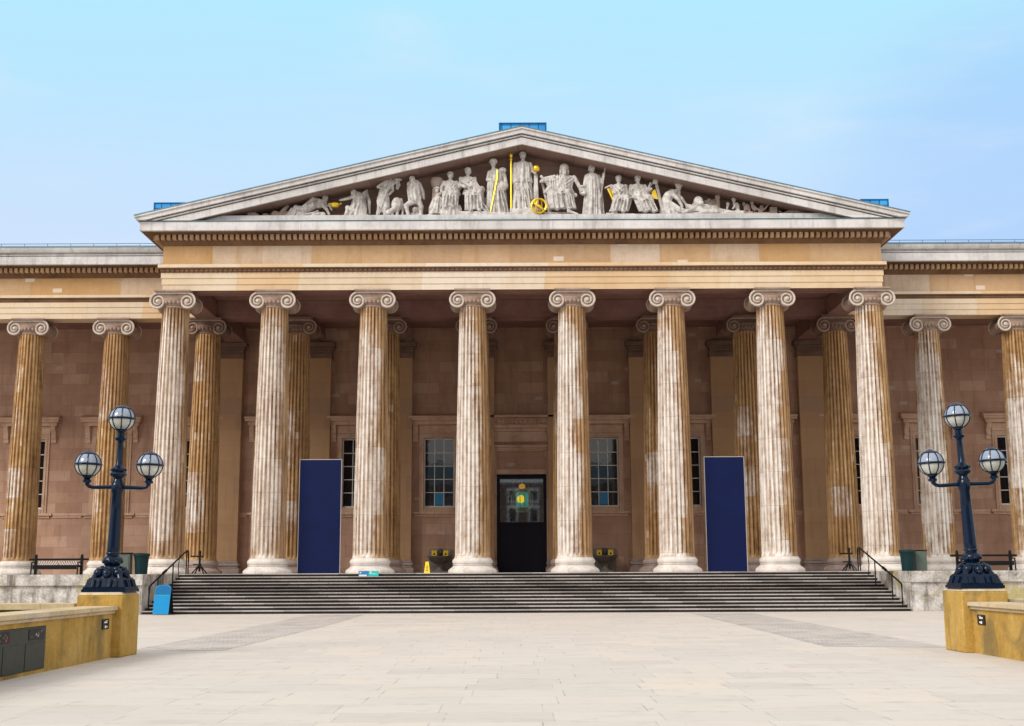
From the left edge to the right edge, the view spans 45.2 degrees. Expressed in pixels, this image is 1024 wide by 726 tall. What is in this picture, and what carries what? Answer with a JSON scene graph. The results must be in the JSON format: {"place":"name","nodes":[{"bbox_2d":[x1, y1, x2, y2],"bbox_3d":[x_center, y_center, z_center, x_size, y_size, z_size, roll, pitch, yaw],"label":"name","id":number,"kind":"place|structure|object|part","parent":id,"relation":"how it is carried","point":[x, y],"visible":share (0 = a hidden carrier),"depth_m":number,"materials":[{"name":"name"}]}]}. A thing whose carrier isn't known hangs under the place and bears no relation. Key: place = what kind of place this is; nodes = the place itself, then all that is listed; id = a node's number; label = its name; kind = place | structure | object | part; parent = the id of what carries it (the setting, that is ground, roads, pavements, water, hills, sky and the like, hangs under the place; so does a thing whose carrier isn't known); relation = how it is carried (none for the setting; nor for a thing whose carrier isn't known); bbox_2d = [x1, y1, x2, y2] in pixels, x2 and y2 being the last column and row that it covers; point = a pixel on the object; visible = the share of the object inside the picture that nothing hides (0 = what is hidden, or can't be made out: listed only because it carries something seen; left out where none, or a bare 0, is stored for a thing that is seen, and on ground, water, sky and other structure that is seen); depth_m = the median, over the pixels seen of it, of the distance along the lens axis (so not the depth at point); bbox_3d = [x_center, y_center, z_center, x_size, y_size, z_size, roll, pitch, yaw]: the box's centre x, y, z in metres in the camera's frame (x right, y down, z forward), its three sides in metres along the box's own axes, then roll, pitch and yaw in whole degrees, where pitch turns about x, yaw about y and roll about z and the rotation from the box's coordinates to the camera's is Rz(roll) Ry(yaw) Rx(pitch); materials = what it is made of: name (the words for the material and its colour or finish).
{"place":"outdoors","nodes":[
{"label":"outdoors","id":0,"kind":"place"},
{"bbox_2d":[137,615,361,650],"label":"path","id":1,"kind":"structure","parent":0,"point":[237,638],"depth_m":32.48,"materials":[{"name":"grey stone"}]},
{"bbox_2d":[0,611,1023,725],"bbox_3d":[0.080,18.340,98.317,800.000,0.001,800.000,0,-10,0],"label":"ground","id":2,"kind":"structure","parent":0,"point":[559,669],"depth_m":18.97,"materials":[{"name":"beige stone"}]},
{"bbox_2d":[0,603,76,612],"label":"garden wall","id":3,"kind":"structure","parent":2,"relation":"on","point":[8,607],"depth_m":24.26,"materials":[{"name":"yellow stone"}]},
{"bbox_2d":[0,606,117,680],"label":"garden wall","id":4,"kind":"structure","parent":2,"relation":"on","point":[77,635],"depth_m":21.58,"materials":[{"name":"yellow stone"}]},
{"bbox_2d":[0,626,45,676],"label":"utility cabinet","id":5,"kind":"object","parent":4,"relation":"in","point":[22,650],"visible":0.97,"depth_m":19.50,"materials":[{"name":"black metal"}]},
{"bbox_2d":[0,648,1,675],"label":"bin door","id":6,"kind":"structure","parent":5,"relation":"in","point":[0,648],"depth_m":18.67,"materials":[{"name":"grey metal"}]},
{"bbox_2d":[1,644,24,675],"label":"bin door","id":7,"kind":"structure","parent":5,"relation":"in","point":[12,656],"depth_m":19.11,"materials":[{"name":"grey metal"}]},
{"bbox_2d":[24,641,44,670],"bbox_3d":[-7.763,4.767,20.005,0.008,0.425,0.814,0,-10,0],"label":"bin door","id":8,"kind":"structure","parent":5,"relation":"in","point":[34,652],"depth_m":19.99,"materials":[{"name":"grey metal"}]},
{"bbox_2d":[101,619,108,629],"bbox_3d":[-7.767,4.989,23.502,0.022,0.190,0.380,0,-10,0],"label":"wall plaque","id":9,"kind":"object","parent":4,"relation":"attached to","point":[105,623],"depth_m":23.48,"materials":[{"name":"black metal"}]},
{"bbox_2d":[77,592,138,657],"bbox_3d":[-8.047,5.190,24.482,0.900,1.245,1.100,0,-10,0],"label":"lamp pedestal","id":10,"kind":"object","parent":2,"relation":"on","point":[124,629],"visible":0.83,"depth_m":24.05,"materials":[{"name":"yellow stone"}]},
{"bbox_2d":[73,405,163,591],"bbox_3d":[-8.004,2.720,24.953,1.832,3.779,0.888,0,-10,0],"label":"street lamp","id":11,"kind":"object","parent":10,"relation":"on","point":[112,575],"visible":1,"depth_m":24.86,"materials":[{"name":"black metal"}]},
{"bbox_2d":[152,585,173,614],"bbox_3d":[-13.769,9.352,48.621,0.680,1.140,0.759,0,-10,0],"label":"board","id":12,"kind":"object","parent":2,"relation":"on","point":[163,600],"visible":1,"depth_m":48.43,"materials":[{"name":"blue plastic"}]},
{"bbox_2d":[0,125,1023,614],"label":"museum building","id":13,"kind":"structure","parent":2,"relation":"on","point":[820,363],"depth_m":62.72,"materials":[{"name":"stone"}]},
{"bbox_2d":[0,415,61,518],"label":"window","id":14,"kind":"structure","parent":13,"relation":"in","point":[50,423],"depth_m":70.31,"materials":[{"name":"stone"}]},
{"bbox_2d":[29,554,88,574],"bbox_3d":[-18.764,8.299,50.705,2.460,0.843,0.590,0,-10,0],"label":"park bench","id":15,"kind":"object","parent":13,"relation":"on","point":[35,566],"visible":1,"depth_m":50.87,"materials":[{"name":"black metal"}]},
{"bbox_2d":[80,415,142,517],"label":"window","id":16,"kind":"structure","parent":13,"relation":"in","point":[89,421],"depth_m":70.27,"materials":[{"name":"stone"}]},
{"bbox_2d":[119,553,133,573],"bbox_3d":[-15.964,8.272,50.743,0.580,0.880,0.460,0,-10,0],"label":"litter bin","id":17,"kind":"object","parent":13,"relation":"on","point":[127,558],"visible":0.48,"depth_m":50.58,"materials":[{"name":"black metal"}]},
{"bbox_3d":[-15.964,8.257,50.534,0.400,0.680,0.013,0,-10,0],"label":"cabinet door","id":18,"kind":"part","parent":17,"relation":"part of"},
{"bbox_2d":[133,553,149,573],"bbox_3d":[-15.314,8.291,50.841,0.680,0.870,0.680,0,-10,0],"label":"litter bin","id":19,"kind":"object","parent":13,"relation":"on","point":[141,560],"visible":0.92,"depth_m":50.61,"materials":[{"name":"green plastic"}]},
{"bbox_2d":[153,202,185,209],"bbox_3d":[-16.706,-7.080,61.317,1.630,1.160,2.569,0,-10,0],"label":"rooftop enclosure","id":20,"kind":"object","parent":13,"relation":"on","point":[158,205],"visible":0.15,"depth_m":60.15,"materials":[{"name":"blue plastic"}]},
{"bbox_2d":[190,550,206,573],"bbox_3d":[-14.074,8.934,55.194,0.715,1.051,0.589,0,-10,0],"label":"barrier post","id":21,"kind":"object","parent":13,"relation":"on","point":[199,567],"visible":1,"depth_m":55.17,"materials":[{"name":"black metal"}]},
{"bbox_2d":[185,415,222,517],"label":"window","id":22,"kind":"structure","parent":13,"relation":"in","point":[189,416],"depth_m":70.41,"materials":[{"name":"stone"}]},
{"bbox_2d":[244,414,255,516],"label":"window","id":23,"kind":"structure","parent":13,"relation":"in","point":[251,419],"depth_m":70.31,"materials":[{"name":"stone"}]},
{"bbox_2d":[246,212,258,215],"bbox_3d":[-12.287,-6.987,58.346,0.828,0.346,0.446,0,-10,0],"label":"animal carving","id":24,"kind":"object","parent":13,"relation":"on","point":[251,213],"visible":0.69,"depth_m":58.17,"materials":[{"name":"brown stone"}]},
{"bbox_2d":[262,205,288,214],"bbox_3d":[-11.126,-7.188,58.309,1.452,0.690,0.343,1,-10,-5],"label":"rock carving","id":25,"kind":"object","parent":13,"relation":"on","point":[283,211],"visible":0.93,"depth_m":58.25,"materials":[{"name":"brown stone"}]},
{"bbox_2d":[286,195,331,214],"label":"statue","id":26,"kind":"object","parent":13,"relation":"on","point":[310,205],"visible":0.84,"depth_m":58.15,"materials":[{"name":"stone"}]},
{"bbox_2d":[297,459,341,573],"bbox_3d":[-8.899,7.159,57.414,1.980,5.250,1.010,0,-10,0],"label":"display panel","id":27,"kind":"object","parent":13,"relation":"on","point":[319,517],"visible":0.9,"depth_m":56.92,"materials":[{"name":"blue metal"}]},
{"bbox_2d":[326,414,356,516],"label":"window","id":28,"kind":"structure","parent":13,"relation":"in","point":[346,452],"depth_m":70.34,"materials":[{"name":"stone"}]},
{"bbox_2d":[328,189,370,214],"bbox_3d":[-7.702,-7.606,58.354,2.008,1.470,0.566,0,-10,-3],"label":"statue","id":29,"kind":"object","parent":13,"relation":"on","point":[358,205],"visible":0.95,"depth_m":58.23,"materials":[{"name":"stone"}]},
{"bbox_2d":[376,178,401,214],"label":"statue","id":30,"kind":"object","parent":13,"relation":"on","point":[385,187],"visible":0.97,"depth_m":58.30,"materials":[{"name":"stone"}]},
{"bbox_2d":[386,197,404,214],"bbox_3d":[-5.532,-7.367,58.310,0.881,1.013,0.461,0,-10,0],"label":"animal carving","id":31,"kind":"object","parent":13,"relation":"on","point":[397,204],"visible":1,"depth_m":58.18,"materials":[{"name":"stone"}]},
{"bbox_2d":[403,176,424,214],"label":"statue","id":32,"kind":"object","parent":13,"relation":"on","point":[415,192],"visible":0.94,"depth_m":58.26,"materials":[{"name":"stone"}]},
{"bbox_2d":[408,414,456,516],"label":"window","id":33,"kind":"structure","parent":13,"relation":"in","point":[437,455],"depth_m":70.33,"materials":[{"name":"stone"}]},
{"bbox_2d":[427,186,443,214],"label":"statue","id":34,"kind":"object","parent":13,"relation":"on","point":[435,206],"visible":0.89,"depth_m":58.18,"materials":[{"name":"stone"}]},
{"bbox_2d":[430,177,443,198],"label":"carved column","id":35,"kind":"structure","parent":13,"relation":"on","point":[435,182],"depth_m":58.58,"materials":[{"name":"grey stone"}]},
{"bbox_2d":[428,548,451,572],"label":"drinking fountain","id":36,"kind":"object","parent":13,"relation":"on","point":[439,563],"visible":0.98,"depth_m":69.06,"materials":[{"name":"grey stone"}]},
{"bbox_2d":[432,550,436,555],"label":"warning notice","id":37,"kind":"object","parent":36,"relation":"attached to","point":[434,552],"visible":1,"depth_m":68.95,"materials":[{"name":"yellow plastic"}]},
{"bbox_2d":[443,550,447,555],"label":"warning notice","id":38,"kind":"object","parent":36,"relation":"attached to","point":[445,552],"visible":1,"depth_m":68.94,"materials":[{"name":"yellow plastic"}]},
{"bbox_2d":[440,171,461,214],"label":"statue","id":39,"kind":"object","parent":13,"relation":"on","point":[450,194],"visible":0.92,"depth_m":58.10,"materials":[{"name":"stone"}]},
{"bbox_2d":[457,167,489,214],"bbox_3d":[-1.808,-8.119,58.468,1.602,2.529,0.908,0,-10,0],"label":"statue","id":40,"kind":"object","parent":13,"relation":"on","point":[475,199],"visible":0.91,"depth_m":58.12,"materials":[{"name":"stone"}]},
{"bbox_2d":[486,158,509,213],"bbox_3d":[-0.705,-8.323,58.566,1.192,2.954,0.672,0,-10,0],"label":"statue","id":41,"kind":"object","parent":13,"relation":"on","point":[497,187],"visible":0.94,"depth_m":58.31,"materials":[{"name":"stone"}]},
{"bbox_2d":[510,484,533,512],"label":"hall lantern","id":42,"kind":"object","parent":13,"relation":"hanging from","point":[521,494],"visible":0.98,"depth_m":71.42,"materials":[{"name":"teal glass"}]},
{"bbox_2d":[491,415,552,572],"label":"doorway","id":43,"kind":"structure","parent":13,"relation":"in","point":[521,539],"depth_m":70.15,"materials":[{"name":"stone"}]},
{"bbox_2d":[499,122,546,130],"bbox_3d":[0.533,-10.739,61.926,2.360,1.930,2.569,0,-10,0],"label":"rooftop enclosure","id":44,"kind":"object","parent":13,"relation":"on","point":[537,125],"visible":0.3,"depth_m":60.82,"materials":[{"name":"blue glass"}]},
{"bbox_2d":[509,151,539,213],"bbox_3d":[0.605,-8.497,58.597,1.467,3.295,0.889,0,-10,0],"label":"statue","id":45,"kind":"object","parent":13,"relation":"on","point":[521,177],"visible":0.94,"depth_m":58.35,"materials":[{"name":"stone"}]},
{"bbox_2d":[533,175,540,211],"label":"carved pillar","id":46,"kind":"structure","parent":13,"relation":"on","point":[535,194],"depth_m":58.43,"materials":[{"name":"stone"}]},
{"bbox_2d":[531,198,546,213],"bbox_3d":[1.266,-7.385,57.928,0.673,0.810,0.694,7,-12,-36],"label":"armillary sphere","id":47,"kind":"object","parent":13,"relation":"on","point":[534,201],"visible":1,"depth_m":57.86,"materials":[{"name":"gold metal"}]},
{"bbox_2d":[540,163,581,213],"bbox_3d":[2.321,-8.219,58.438,2.017,2.680,0.821,0,-10,0],"label":"statue","id":48,"kind":"object","parent":13,"relation":"on","point":[559,193],"visible":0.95,"depth_m":58.33,"materials":[{"name":"stone"}]},
{"bbox_2d":[579,165,605,213],"bbox_3d":[3.825,-8.193,58.550,1.286,2.631,0.628,0,-10,0],"label":"statue","id":49,"kind":"object","parent":13,"relation":"on","point":[591,187],"visible":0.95,"depth_m":58.33,"materials":[{"name":"stone"}]},
{"bbox_2d":[593,548,616,571],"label":"drinking fountain","id":50,"kind":"object","parent":13,"relation":"on","point":[605,562],"visible":0.96,"depth_m":69.07,"materials":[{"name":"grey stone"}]},
{"bbox_2d":[589,413,633,515],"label":"window","id":51,"kind":"structure","parent":13,"relation":"in","point":[607,482],"depth_m":70.33,"materials":[{"name":"stone"}]},
{"bbox_2d":[605,175,633,213],"bbox_3d":[5.083,-7.947,58.379,1.380,2.099,0.800,0,-10,0],"label":"statue","id":52,"kind":"object","parent":13,"relation":"on","point":[621,198],"visible":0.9,"depth_m":58.16,"materials":[{"name":"stone"}]},
{"bbox_2d":[628,175,661,212],"bbox_3d":[6.382,-7.952,58.380,1.722,2.099,0.801,0,-10,0],"label":"statue","id":53,"kind":"object","parent":13,"relation":"on","point":[643,197],"visible":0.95,"depth_m":58.30,"materials":[{"name":"stone"}]},
{"bbox_2d":[659,184,689,213],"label":"statue","id":54,"kind":"object","parent":13,"relation":"on","point":[669,206],"visible":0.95,"depth_m":58.17,"materials":[{"name":"stone"}]},
{"bbox_2d":[689,413,715,515],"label":"window","id":55,"kind":"structure","parent":13,"relation":"in","point":[697,421],"depth_m":70.33,"materials":[{"name":"stone"}]},
{"bbox_2d":[684,196,730,213],"bbox_3d":[9.318,-7.406,58.323,2.461,0.977,0.717,0,-10,0],"label":"animal carving","id":56,"kind":"object","parent":13,"relation":"on","point":[698,205],"visible":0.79,"depth_m":58.07,"materials":[{"name":"stone"}]},
{"bbox_2d":[703,198,720,204],"bbox_3d":[9.501,-7.537,58.597,0.917,0.624,0.212,0,-10,0],"label":"plant carving","id":57,"kind":"object","parent":56,"relation":"attached to","point":[710,201],"visible":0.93,"depth_m":58.55,"materials":[{"name":"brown stone"}]},
{"bbox_2d":[715,195,719,207],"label":"carved column","id":58,"kind":"structure","parent":13,"relation":"on","point":[717,199],"depth_m":58.51,"materials":[{"name":"grey stone"}]},
{"bbox_2d":[703,456,747,571],"bbox_3d":[9.891,7.052,57.418,1.880,5.300,1.010,0,-10,0],"label":"display panel","id":59,"kind":"object","parent":13,"relation":"on","point":[725,514],"visible":1,"depth_m":56.92,"materials":[{"name":"blue metal"}]},
{"bbox_2d":[726,197,744,212],"bbox_3d":[10.548,-7.380,58.372,0.888,0.932,0.610,0,-10,0],"label":"animal carving","id":60,"kind":"object","parent":13,"relation":"on","point":[736,206],"visible":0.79,"depth_m":58.19,"materials":[{"name":"stone"}]},
{"bbox_2d":[742,202,752,212],"bbox_3d":[11.156,-7.296,58.371,0.449,0.762,0.583,0,-10,0],"label":"animal carving","id":61,"kind":"object","parent":13,"relation":"on","point":[746,207],"visible":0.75,"depth_m":58.26,"materials":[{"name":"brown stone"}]},
{"bbox_2d":[750,201,769,212],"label":"statue","id":62,"kind":"object","parent":13,"relation":"on","point":[760,209],"visible":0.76,"depth_m":58.26,"materials":[{"name":"brown stone"}]},
{"bbox_2d":[778,210,803,212],"bbox_3d":[13.414,-7.104,58.350,1.590,0.356,0.383,0,-10,0],"label":"animal carving","id":63,"kind":"object","parent":13,"relation":"on","point":[790,211],"visible":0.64,"depth_m":58.21,"materials":[{"name":"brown stone"}]},
{"bbox_2d":[790,412,797,511],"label":"window","id":64,"kind":"structure","parent":13,"relation":"in","point":[793,416],"depth_m":70.31,"materials":[{"name":"stone"}]},
{"bbox_2d":[819,412,861,514],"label":"window","id":65,"kind":"structure","parent":13,"relation":"in","point":[855,414],"depth_m":70.39,"materials":[{"name":"stone"}]},
{"bbox_2d":[840,548,857,570],"bbox_3d":[15.076,8.807,55.194,0.715,1.051,0.589,0,-10,0],"label":"barrier post","id":66,"kind":"object","parent":13,"relation":"on","point":[849,563],"visible":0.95,"depth_m":55.17,"materials":[{"name":"black metal"}]},
{"bbox_2d":[860,199,888,205],"bbox_3d":[17.729,-7.043,61.285,1.400,1.580,2.569,0,-10,0],"label":"rooftop enclosure","id":67,"kind":"object","parent":13,"relation":"on","point":[885,202],"visible":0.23,"depth_m":60.15,"materials":[{"name":"blue plastic"}]},
{"bbox_2d":[899,549,915,570],"bbox_3d":[16.286,8.119,50.644,0.680,0.870,0.680,0,-10,0],"label":"litter bin","id":68,"kind":"object","parent":13,"relation":"on","point":[907,557],"visible":1,"depth_m":50.42,"materials":[{"name":"green plastic"}]},
{"bbox_2d":[914,550,926,570],"bbox_3d":[16.896,8.180,50.988,0.520,0.860,0.440,0,-10,0],"label":"litter bin","id":69,"kind":"object","parent":13,"relation":"on","point":[920,561],"visible":0.77,"depth_m":50.79,"materials":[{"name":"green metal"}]},
{"bbox_2d":[898,412,960,514],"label":"window","id":70,"kind":"structure","parent":13,"relation":"in","point":[908,418],"depth_m":70.24,"materials":[{"name":"stone"}]},
{"bbox_2d":[950,550,1016,570],"bbox_3d":[19.536,8.132,50.705,2.760,0.843,0.590,0,-10,0],"label":"park bench","id":71,"kind":"object","parent":13,"relation":"on","point":[1010,562],"visible":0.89,"depth_m":50.86,"materials":[{"name":"black metal"}]},
{"bbox_2d":[980,411,1010,513],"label":"window","id":72,"kind":"structure","parent":13,"relation":"in","point":[1000,442],"depth_m":70.31,"materials":[{"name":"stone"}]},
{"bbox_2d":[141,571,910,614],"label":"stone steps","id":73,"kind":"structure","parent":2,"relation":"on","point":[607,592],"depth_m":51.52,"materials":[{"name":"grey stone"}]},
{"bbox_2d":[148,550,188,610],"bbox_3d":[-14.357,9.069,51.604,0.122,2.483,4.360,-1,-10,6],"label":"handrail","id":74,"kind":"object","parent":73,"relation":"on","point":[166,570],"visible":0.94,"depth_m":51.95,"materials":[{"name":"black metal"}]},
{"bbox_2d":[359,571,378,575],"bbox_3d":[-6.340,9.310,54.385,0.880,0.230,0.038,0,-10,0],"label":"step sign","id":75,"kind":"object","parent":73,"relation":"on","point":[368,573],"visible":1,"depth_m":54.37,"materials":[{"name":"teal plastic"}]},
{"bbox_2d":[424,562,429,572],"bbox_3d":[-3.780,9.102,54.803,0.260,0.500,0.310,0,-10,0],"label":"wet floor sign","id":76,"kind":"object","parent":73,"relation":"on","point":[427,569],"visible":1,"depth_m":54.70,"materials":[{"name":"yellow plastic"}]},
{"bbox_2d":[857,547,903,607],"bbox_3d":[15.382,8.939,51.603,0.122,2.483,4.371,1,-10,-7],"label":"handrail","id":77,"kind":"object","parent":73,"relation":"on","point":[874,560],"visible":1,"depth_m":51.88,"materials":[{"name":"black metal"}]},
{"bbox_2d":[943,588,1007,652],"bbox_3d":[9.343,5.162,24.768,0.920,1.245,1.100,0,-10,0],"label":"lamp pedestal","id":78,"kind":"object","parent":2,"relation":"on","point":[958,623],"visible":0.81,"depth_m":24.34,"materials":[{"name":"yellow stone"}]},
{"bbox_2d":[917,402,1006,587],"bbox_3d":[9.224,2.675,25.120,1.831,3.777,0.888,0,-10,0],"label":"street lamp","id":79,"kind":"object","parent":78,"relation":"on","point":[971,571],"visible":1,"depth_m":25.03,"materials":[{"name":"black metal"}]},
{"bbox_2d":[967,602,1023,660],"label":"garden wall","id":80,"kind":"structure","parent":2,"relation":"on","point":[1000,633],"depth_m":22.87,"materials":[{"name":"yellow stone"}]},
{"bbox_2d":[977,614,985,624],"bbox_3d":[9.061,4.957,23.748,0.022,0.190,0.380,0,-10,0],"label":"wall plaque","id":81,"kind":"object","parent":80,"relation":"attached to","point":[981,619],"depth_m":23.72,"materials":[{"name":"black metal"}]},
{"bbox_2d":[1008,598,1023,602],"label":"garden wall","id":82,"kind":"structure","parent":2,"relation":"on","point":[1018,600],"depth_m":24.55,"materials":[{"name":"yellow stone"}]},
{"bbox_2d":[768,207,776,212],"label":"stone block","id":83,"kind":"structure","parent":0,"point":[772,209],"depth_m":58.20,"materials":[{"name":"beige stone"}]},
{"bbox_2d":[692,613,945,646],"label":"path","id":84,"kind":"structure","parent":0,"point":[822,635],"depth_m":32.30,"materials":[{"name":"grey stone"}]}
]}

